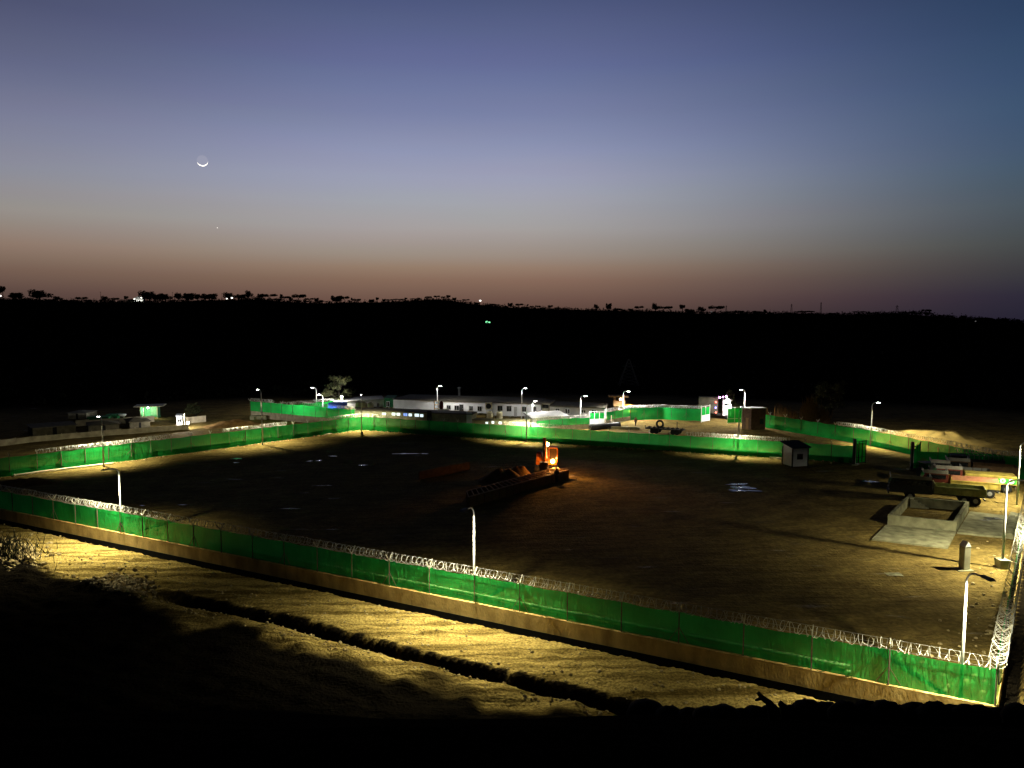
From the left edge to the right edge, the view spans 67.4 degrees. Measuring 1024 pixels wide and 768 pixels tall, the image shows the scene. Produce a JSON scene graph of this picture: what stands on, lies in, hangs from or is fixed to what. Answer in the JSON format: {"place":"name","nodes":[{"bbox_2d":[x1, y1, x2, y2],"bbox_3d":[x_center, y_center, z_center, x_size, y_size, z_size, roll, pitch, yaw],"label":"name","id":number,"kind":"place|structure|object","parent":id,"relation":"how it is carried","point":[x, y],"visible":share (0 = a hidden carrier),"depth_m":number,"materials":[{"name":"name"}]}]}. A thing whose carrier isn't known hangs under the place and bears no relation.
{"place":"outdoors","nodes":[
{"label":"outdoors","id":0,"kind":"place"},
{"bbox_2d":[134,404,165,417],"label":"open house","id":1,"kind":"structure","parent":0,"point":[150,410],"depth_m":154.59,"materials":[{"name":"green"}]},
{"bbox_2d":[197,155,207,165],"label":"moon","id":2,"kind":"object","parent":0,"point":[202,160],"visible":1,"depth_m":4456.87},
{"bbox_2d":[328,401,347,408],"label":"shelter","id":3,"kind":"object","parent":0,"point":[343,404],"visible":0.43,"depth_m":154.87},
{"bbox_2d":[352,407,477,422],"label":"block building","id":4,"kind":"structure","parent":0,"point":[442,415],"depth_m":141.27,"materials":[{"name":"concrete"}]},
{"bbox_2d":[0,299,1023,767],"bbox_3d":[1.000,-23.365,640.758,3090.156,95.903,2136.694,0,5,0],"label":"ground","id":5,"kind":"structure","parent":0,"point":[94,677],"depth_m":66.88,"materials":[{"name":"soil"}]},
{"bbox_2d":[7,292,23,298],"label":"ridge tree","id":6,"kind":"object","parent":5,"relation":"on","point":[18,295],"visible":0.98,"depth_m":575.16,"materials":[{"name":"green plant"}]},
{"bbox_2d":[0,527,57,569],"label":"roadside undergrowth","id":7,"kind":"object","parent":5,"relation":"on","point":[5,555],"visible":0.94,"depth_m":66.66,"materials":[{"name":"brown plant"}]},
{"bbox_2d":[0,477,62,488],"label":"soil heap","id":8,"kind":"object","parent":5,"relation":"on","point":[23,482],"visible":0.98,"depth_m":91.63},
{"bbox_2d":[28,289,54,299],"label":"ridge tree","id":9,"kind":"object","parent":5,"relation":"on","point":[40,294],"visible":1,"depth_m":587.74,"materials":[{"name":"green plant"}]},
{"bbox_2d":[26,421,77,435],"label":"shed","id":10,"kind":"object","parent":5,"relation":"on","point":[48,428],"visible":0.9,"depth_m":132.30,"materials":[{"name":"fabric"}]},
{"bbox_2d":[13,462,112,475],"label":"conduit pipe","id":11,"kind":"object","parent":5,"relation":"on","point":[61,469],"visible":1,"depth_m":100.97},
{"bbox_2d":[68,410,97,418],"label":"ridge tent","id":12,"kind":"object","parent":5,"relation":"on","point":[81,414],"visible":0.97,"depth_m":151.72,"materials":[{"name":"grey fabric"}]},
{"bbox_2d":[0,533,168,598],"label":"stone rubble","id":13,"kind":"object","parent":5,"relation":"on","point":[124,583],"visible":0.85,"depth_m":59.90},
{"bbox_2d":[0,425,188,445],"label":"precast wall","id":14,"kind":"structure","parent":5,"relation":"on","point":[14,441],"depth_m":128.64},
{"bbox_2d":[87,415,111,419],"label":"tarp screen","id":15,"kind":"object","parent":5,"relation":"on","point":[94,417],"visible":0.5,"depth_m":147.98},
{"bbox_2d":[97,415,104,465],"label":"street lamp","id":16,"kind":"object","parent":5,"relation":"on","point":[102,440],"visible":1,"depth_m":103.29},
{"bbox_2d":[86,420,120,431],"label":"ridge tent","id":17,"kind":"object","parent":5,"relation":"on","point":[106,424],"visible":0.69,"depth_m":134.61,"materials":[{"name":"fabric"}]},
{"bbox_2d":[101,468,121,511],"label":"street lamp","id":18,"kind":"object","parent":5,"relation":"on","point":[119,486],"visible":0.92,"depth_m":70.22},
{"bbox_2d":[76,416,154,426],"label":"precast wall","id":19,"kind":"structure","parent":5,"relation":"on","point":[83,422],"depth_m":144.28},
{"bbox_2d":[123,417,150,428],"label":"ridge tent","id":20,"kind":"object","parent":5,"relation":"on","point":[135,422],"visible":0.82,"depth_m":139.14,"materials":[{"name":"fabric"}]},
{"bbox_2d":[137,290,155,301],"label":"ridge tree","id":21,"kind":"object","parent":5,"relation":"on","point":[146,295],"visible":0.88,"depth_m":623.58,"materials":[{"name":"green plant"}]},
{"bbox_2d":[152,293,163,300],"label":"ridge tree","id":22,"kind":"object","parent":5,"relation":"on","point":[157,297],"visible":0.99,"depth_m":623.63,"materials":[{"name":"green plant"}]},
{"bbox_2d":[176,414,182,424],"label":"hut","id":23,"kind":"object","parent":5,"relation":"on","point":[179,417],"visible":0.99,"depth_m":142.94,"materials":[{"name":"metal"}]},
{"bbox_2d":[0,414,360,476],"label":"net fence","id":24,"kind":"object","parent":5,"relation":"on","point":[11,466],"visible":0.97,"depth_m":111.49,"materials":[{"name":"fabric"}]},
{"bbox_2d":[182,293,193,300],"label":"ridge tree","id":25,"kind":"object","parent":5,"relation":"on","point":[188,296],"visible":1,"depth_m":632.95,"materials":[{"name":"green plant"}]},
{"bbox_2d":[184,402,203,415],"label":"tree","id":26,"kind":"object","parent":5,"relation":"on","point":[192,409],"visible":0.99,"depth_m":154.52,"materials":[{"name":"green plant"}]},
{"bbox_2d":[186,415,205,423],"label":"precast wall","id":27,"kind":"structure","parent":5,"relation":"on","point":[196,419],"depth_m":146.49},
{"bbox_2d":[201,293,217,299],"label":"ridge tree","id":28,"kind":"object","parent":5,"relation":"on","point":[208,296],"visible":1,"depth_m":641.31,"materials":[{"name":"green plant"}]},
{"bbox_2d":[222,292,236,298],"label":"ridge tree","id":29,"kind":"object","parent":5,"relation":"on","point":[228,295],"visible":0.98,"depth_m":645.00,"materials":[{"name":"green plant"}]},
{"bbox_2d":[203,419,267,428],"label":"soil heap","id":30,"kind":"object","parent":5,"relation":"on","point":[238,423],"visible":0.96,"depth_m":140.12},
{"bbox_2d":[250,415,267,419],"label":"concrete block","id":31,"kind":"object","parent":5,"relation":"on","point":[257,417],"depth_m":150.94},
{"bbox_2d":[256,389,262,444],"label":"street lamp","id":32,"kind":"object","parent":5,"relation":"on","point":[261,416],"visible":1,"depth_m":120.75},
{"bbox_2d":[249,398,354,422],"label":"net fence","id":33,"kind":"object","parent":5,"relation":"on","point":[296,413],"visible":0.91,"depth_m":147.12,"materials":[{"name":"fabric"}]},
{"bbox_2d":[276,399,333,406],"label":"net fence","id":34,"kind":"object","parent":5,"relation":"on","point":[321,403],"visible":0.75,"depth_m":164.38,"materials":[{"name":"fabric"}]},
{"bbox_2d":[330,295,341,301],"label":"ridge tree","id":35,"kind":"object","parent":5,"relation":"on","point":[336,298],"visible":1,"depth_m":669.39,"materials":[{"name":"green plant"}]},
{"bbox_2d":[321,375,355,400],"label":"tree","id":36,"kind":"object","parent":5,"relation":"on","point":[346,392],"visible":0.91,"depth_m":170.42,"materials":[{"name":"green plant"}]},
{"bbox_2d":[332,396,383,407],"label":"site cabin","id":37,"kind":"object","parent":5,"relation":"on","point":[377,401],"visible":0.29,"depth_m":169.51,"materials":[{"name":"metal"}]},
{"bbox_2d":[384,395,396,407],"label":"shed","id":38,"kind":"structure","parent":5,"relation":"on","point":[388,402],"depth_m":168.95,"materials":[{"name":"metal"}]},
{"bbox_2d":[0,524,828,715],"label":"road rubble","id":39,"kind":"object","parent":5,"relation":"on","point":[533,694],"visible":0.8,"depth_m":48.81,"materials":[{"name":"stone"}]},
{"bbox_2d":[434,401,449,409],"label":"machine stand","id":40,"kind":"object","parent":5,"relation":"on","point":[440,404],"visible":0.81,"depth_m":151.60,"materials":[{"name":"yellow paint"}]},
{"bbox_2d":[391,394,495,414],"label":"site cabin","id":41,"kind":"object","parent":5,"relation":"on","point":[450,402],"visible":0.81,"depth_m":163.37,"materials":[{"name":"metal"}]},
{"bbox_2d":[419,462,469,478],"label":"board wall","id":42,"kind":"structure","parent":5,"relation":"on","point":[445,470],"depth_m":98.22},
{"bbox_2d":[460,507,475,574],"bbox_3d":[-2.974,11.975,52.364,0.340,7.297,1.770,3,6,27],"label":"street lamp","id":43,"kind":"object","parent":5,"relation":"on","point":[463,509],"visible":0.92,"depth_m":52.86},
{"bbox_2d":[485,402,491,417],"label":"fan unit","id":44,"kind":"object","parent":5,"relation":"on","point":[488,405],"visible":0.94,"depth_m":151.37,"materials":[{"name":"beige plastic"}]},
{"bbox_2d":[478,468,519,483],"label":"soil heap","id":45,"kind":"object","parent":5,"relation":"on","point":[496,475],"visible":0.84,"depth_m":93.51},
{"bbox_2d":[0,485,998,706],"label":"net fence","id":46,"kind":"object","parent":5,"relation":"on","point":[820,668],"visible":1,"depth_m":49.98,"materials":[{"name":"green plastic netting"},{"name":"wire"},{"name":"galvanised steel"}]},
{"bbox_2d":[472,418,531,426],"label":"block building","id":47,"kind":"structure","parent":5,"relation":"on","point":[494,421],"depth_m":132.47,"materials":[{"name":"concrete"}]},
{"bbox_2d":[0,296,1023,404],"bbox_3d":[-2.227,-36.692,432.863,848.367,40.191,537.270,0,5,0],"label":"hillside scrub","id":48,"kind":"object","parent":5,"relation":"on","point":[508,378],"visible":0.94,"depth_m":322.40,"materials":[{"name":"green plant"}]},
{"bbox_2d":[0,430,1023,657],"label":"wire","id":49,"kind":"object","parent":5,"relation":"on","point":[989,625],"visible":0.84,"depth_m":106.67,"materials":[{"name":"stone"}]},
{"bbox_2d":[466,467,568,506],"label":"formwork frame","id":50,"kind":"object","parent":5,"relation":"on","point":[492,492],"visible":0.96,"depth_m":88.00,"materials":[{"name":"wood"}]},
{"bbox_2d":[492,396,544,417],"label":"site cabin","id":51,"kind":"object","parent":5,"relation":"on","point":[508,406],"visible":0.73,"depth_m":153.57,"materials":[{"name":"metal"}]},
{"bbox_2d":[511,465,530,475],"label":"soil heap","id":52,"kind":"object","parent":5,"relation":"on","point":[522,470],"visible":0.68,"depth_m":97.66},
{"bbox_2d":[535,438,557,471],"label":"excavator","id":53,"kind":"object","parent":5,"relation":"on","point":[545,459],"visible":0.9,"depth_m":98.74,"materials":[{"name":"metal"}]},
{"bbox_2d":[541,399,554,410],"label":"shed","id":54,"kind":"structure","parent":5,"relation":"on","point":[546,404],"depth_m":152.94,"materials":[{"name":"concrete"}]},
{"bbox_2d":[536,414,590,428],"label":"net fence","id":55,"kind":"object","parent":5,"relation":"on","point":[579,423],"visible":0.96,"depth_m":137.28,"materials":[{"name":"fabric"}]},
{"bbox_2d":[549,401,607,419],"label":"site cabin","id":56,"kind":"object","parent":5,"relation":"on","point":[570,408],"visible":0.63,"depth_m":151.02,"materials":[{"name":"metal"}]},
{"bbox_2d":[589,410,604,424],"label":"gate","id":57,"kind":"structure","parent":5,"relation":"on","point":[597,418],"depth_m":141.34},
{"bbox_2d":[589,422,620,429],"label":"steel pipe","id":58,"kind":"object","parent":5,"relation":"on","point":[600,426],"visible":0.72,"depth_m":137.57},
{"bbox_2d":[360,413,852,462],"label":"net fence","id":59,"kind":"object","parent":5,"relation":"on","point":[759,448],"visible":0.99,"depth_m":119.15,"materials":[{"name":"fabric"}]},
{"bbox_2d":[605,406,630,422],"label":"net fence","id":60,"kind":"object","parent":5,"relation":"on","point":[624,414],"visible":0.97,"depth_m":147.01,"materials":[{"name":"fabric"}]},
{"bbox_2d":[608,395,628,410],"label":"watch tower","id":61,"kind":"structure","parent":5,"relation":"on","point":[617,403],"depth_m":154.41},
{"bbox_2d":[611,426,639,429],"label":"concrete beam","id":62,"kind":"structure","parent":5,"relation":"on","point":[626,428],"depth_m":137.37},
{"bbox_2d":[618,359,638,385],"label":"power pylon","id":63,"kind":"object","parent":5,"relation":"on","point":[628,373],"visible":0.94,"depth_m":217.01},
{"bbox_2d":[626,698,661,714],"bbox_3d":[0.928,2.320,5.298,0.263,0.275,0.256,5,7,43],"label":"boulder","id":64,"kind":"object","parent":5,"relation":"on","point":[644,706],"visible":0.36,"depth_m":5.25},
{"bbox_2d":[629,404,700,420],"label":"net fence","id":65,"kind":"object","parent":5,"relation":"on","point":[657,412],"visible":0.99,"depth_m":150.32,"materials":[{"name":"fabric"}]},
{"bbox_2d":[645,420,684,434],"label":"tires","id":66,"kind":"object","parent":5,"relation":"on","point":[658,429],"visible":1,"depth_m":132.51,"materials":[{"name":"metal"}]},
{"bbox_2d":[701,405,709,422],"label":"gate","id":67,"kind":"structure","parent":5,"relation":"on","point":[705,413],"depth_m":147.47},
{"bbox_2d":[699,396,731,418],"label":"lorry","id":68,"kind":"object","parent":5,"relation":"on","point":[711,401],"visible":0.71,"depth_m":151.59,"materials":[{"name":"metal"}]},
{"bbox_2d":[708,703,740,717],"bbox_3d":[1.336,2.145,4.857,0.227,0.222,0.214,0,5,0],"label":"boulder","id":69,"kind":"object","parent":5,"relation":"on","point":[722,710],"visible":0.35,"depth_m":4.82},
{"bbox_2d":[724,390,740,408],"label":"tree","id":70,"kind":"object","parent":5,"relation":"on","point":[728,395],"visible":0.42,"depth_m":155.00,"materials":[{"name":"green plant"}]},
{"bbox_2d":[727,406,741,423],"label":"gate","id":71,"kind":"structure","parent":5,"relation":"on","point":[733,416],"depth_m":145.25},
{"bbox_2d":[742,406,765,429],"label":"guard house","id":72,"kind":"structure","parent":5,"relation":"on","point":[753,418],"depth_m":137.39,"materials":[{"name":"brown"}]},
{"bbox_2d":[745,705,762,716],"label":"boulder","id":73,"kind":"object","parent":5,"relation":"on","point":[756,710],"visible":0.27,"depth_m":4.99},
{"bbox_2d":[755,691,777,719],"bbox_3d":[1.538,1.985,4.621,0.162,0.254,0.064,1,5,8],"label":"dead branch","id":74,"kind":"object","parent":5,"relation":"on","point":[771,711],"visible":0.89,"depth_m":4.61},
{"bbox_2d":[761,704,778,716],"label":"boulder","id":75,"kind":"object","parent":5,"relation":"on","point":[764,711],"visible":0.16,"depth_m":4.96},
{"bbox_2d":[778,700,789,720],"bbox_3d":[1.633,1.998,4.599,0.087,0.205,0.052,3,6,30],"label":"dead branch","id":76,"kind":"object","parent":5,"relation":"on","point":[784,713],"visible":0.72,"depth_m":4.58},
{"bbox_2d":[780,440,810,467],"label":"guard hut","id":77,"kind":"object","parent":5,"relation":"on","point":[795,453],"visible":1,"depth_m":103.01,"materials":[{"name":"metal"}]},
{"bbox_2d":[766,393,832,421],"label":"bushes","id":78,"kind":"object","parent":5,"relation":"on","point":[810,412],"visible":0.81,"depth_m":148.27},
{"bbox_2d":[793,698,821,719],"bbox_3d":[1.829,2.032,4.735,0.189,0.175,0.175,0,5,0],"label":"boulder","id":79,"kind":"object","parent":5,"relation":"on","point":[807,709],"visible":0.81,"depth_m":4.68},
{"bbox_2d":[817,701,833,719],"bbox_3d":[1.940,2.072,4.719,0.206,0.237,0.189,0,5,0],"label":"boulder","id":80,"kind":"object","parent":5,"relation":"on","point":[825,705],"visible":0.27,"depth_m":4.68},
{"bbox_2d":[810,380,847,419],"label":"tree","id":81,"kind":"object","parent":5,"relation":"on","point":[828,396],"visible":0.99,"depth_m":149.33,"materials":[{"name":"green plant"}]},
{"bbox_2d":[849,439,857,465],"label":"gate post","id":82,"kind":"object","parent":5,"relation":"on","point":[854,454],"visible":1,"depth_m":103.98,"materials":[{"name":"metal"}]},
{"bbox_2d":[856,440,866,462],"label":"yard gate","id":83,"kind":"structure","parent":5,"relation":"on","point":[860,452],"depth_m":105.29,"materials":[{"name":"metal"}]},
{"bbox_2d":[870,402,880,445],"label":"street lamp","id":84,"kind":"object","parent":5,"relation":"on","point":[871,422],"visible":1,"depth_m":119.08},
{"bbox_2d":[870,699,904,723],"bbox_3d":[2.152,1.904,4.404,0.192,0.174,0.170,0,5,0],"label":"boulder","id":85,"kind":"object","parent":5,"relation":"on","point":[883,711],"visible":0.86,"depth_m":4.36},
{"bbox_2d":[884,572,902,575],"bbox_3d":[29.776,14.779,59.839,1.200,0.147,0.800,0,5,0],"label":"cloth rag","id":86,"kind":"object","parent":5,"relation":"on","point":[894,574],"visible":1,"depth_m":59.78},
{"bbox_2d":[765,412,1023,478],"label":"net fence","id":87,"kind":"object","parent":5,"relation":"on","point":[892,442],"visible":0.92,"depth_m":120.34,"materials":[{"name":"fabric"}]},
{"bbox_2d":[899,701,922,723],"bbox_3d":[2.339,1.975,4.452,0.217,0.258,0.203,0,5,0],"label":"boulder","id":88,"kind":"object","parent":5,"relation":"on","point":[908,708],"visible":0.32,"depth_m":4.40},
{"bbox_2d":[906,442,915,469],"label":"gate post","id":89,"kind":"object","parent":5,"relation":"on","point":[912,457],"visible":0.98,"depth_m":101.06,"materials":[{"name":"metal"}]},
{"bbox_2d":[872,524,955,548],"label":"concrete slab","id":90,"kind":"structure","parent":5,"relation":"on","point":[926,537],"depth_m":69.80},
{"bbox_2d":[916,461,929,475],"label":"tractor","id":91,"kind":"object","parent":5,"relation":"on","point":[918,470],"visible":0.16,"depth_m":95.81,"materials":[{"name":"black paint"}]},
{"bbox_2d":[887,497,969,531],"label":"open tank","id":92,"kind":"object","parent":5,"relation":"on","point":[895,517],"visible":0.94,"depth_m":75.41,"materials":[{"name":"concrete"}]},
{"bbox_2d":[915,701,957,724],"bbox_3d":[2.403,1.925,4.357,0.216,0.253,0.195,0,5,0],"label":"boulder","id":93,"kind":"object","parent":5,"relation":"on","point":[934,713],"visible":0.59,"depth_m":4.30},
{"bbox_2d":[887,472,986,505],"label":"cargo truck","id":94,"kind":"object","parent":5,"relation":"on","point":[909,486],"visible":0.91,"depth_m":83.70,"materials":[{"name":"metal"}]},
{"bbox_2d":[878,429,1023,455],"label":"earth bank","id":95,"kind":"structure","parent":5,"relation":"on","point":[955,437],"depth_m":115.61,"materials":[{"name":"soil"}]},
{"bbox_2d":[928,457,990,471],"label":"cargo truck","id":96,"kind":"object","parent":5,"relation":"on","point":[931,466],"visible":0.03,"depth_m":93.66,"materials":[{"name":"metal"}]},
{"bbox_2d":[920,467,1000,497],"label":"cargo truck","id":97,"kind":"object","parent":5,"relation":"on","point":[991,485],"visible":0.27,"depth_m":86.27,"materials":[{"name":"metal"}]},
{"bbox_2d":[951,540,973,571],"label":"marker pillar","id":98,"kind":"structure","parent":5,"relation":"on","point":[964,555],"depth_m":60.80,"materials":[{"name":"concrete"}]},
{"bbox_2d":[952,703,982,724],"bbox_3d":[2.566,1.891,4.330,0.160,0.173,0.137,0,5,0],"label":"boulder","id":99,"kind":"object","parent":5,"relation":"on","point":[967,714],"visible":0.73,"depth_m":4.29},
{"bbox_2d":[913,448,1023,468],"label":"net fence","id":100,"kind":"object","parent":5,"relation":"on","point":[921,456],"visible":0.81,"depth_m":100.65,"materials":[{"name":"fabric"}]},
{"bbox_2d":[933,462,1016,493],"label":"cargo truck","id":101,"kind":"object","parent":5,"relation":"on","point":[1004,479],"visible":0.4,"depth_m":88.70,"materials":[{"name":"metal"}]},
{"bbox_2d":[947,452,1004,463],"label":"cargo truck","id":102,"kind":"object","parent":5,"relation":"on","point":[954,455],"visible":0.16,"depth_m":97.82,"materials":[{"name":"metal"}]},
{"bbox_2d":[960,573,995,664],"bbox_3d":[23.367,13.129,38.713,0.340,7.355,1.820,-1,5,-9],"label":"street lamp","id":103,"kind":"object","parent":5,"relation":"on","point":[988,578],"visible":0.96,"depth_m":39.33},
{"bbox_2d":[945,455,1017,476],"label":"cargo truck","id":104,"kind":"object","parent":5,"relation":"on","point":[991,467],"visible":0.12,"depth_m":94.29,"materials":[{"name":"metal"}]},
{"bbox_2d":[957,511,1008,538],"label":"concrete slab","id":105,"kind":"structure","parent":5,"relation":"on","point":[973,524],"depth_m":73.25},
{"bbox_2d":[989,707,1001,721],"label":"boulder","id":106,"kind":"object","parent":5,"relation":"on","point":[997,710],"visible":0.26,"depth_m":4.46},
{"bbox_2d":[988,496,1023,706],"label":"net fence","id":107,"kind":"object","parent":5,"relation":"on","point":[1004,646],"visible":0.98,"depth_m":47.31,"materials":[{"name":"green plastic netting"},{"name":"wire"},{"name":"galvanised steel"}]},
{"bbox_2d":[994,479,1023,569],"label":"street lamp","id":108,"kind":"object","parent":5,"relation":"on","point":[1002,563],"visible":0.98,"depth_m":61.04,"materials":[{"name":"metal"}]},
{"bbox_2d":[1005,512,1016,539],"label":"kerb block","id":109,"kind":"structure","parent":5,"relation":"on","point":[1010,526],"depth_m":72.23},
{"bbox_2d":[1013,513,1020,540],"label":"wire","id":110,"kind":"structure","parent":5,"relation":"on","point":[1016,521],"depth_m":72.55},
{"bbox_2d":[1016,443,1023,504],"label":"street lamp","id":111,"kind":"object","parent":5,"relation":"on","point":[1018,475],"visible":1,"depth_m":82.11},
{"bbox_2d":[0,0,1023,320],"label":"sky","id":112,"kind":"structure","parent":0,"point":[847,156],"materials":[{"name":"blue"}]},
{"bbox_2d":[523,410,567,426],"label":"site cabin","id":113,"kind":"object","parent":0,"point":[534,415],"visible":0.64,"depth_m":138.15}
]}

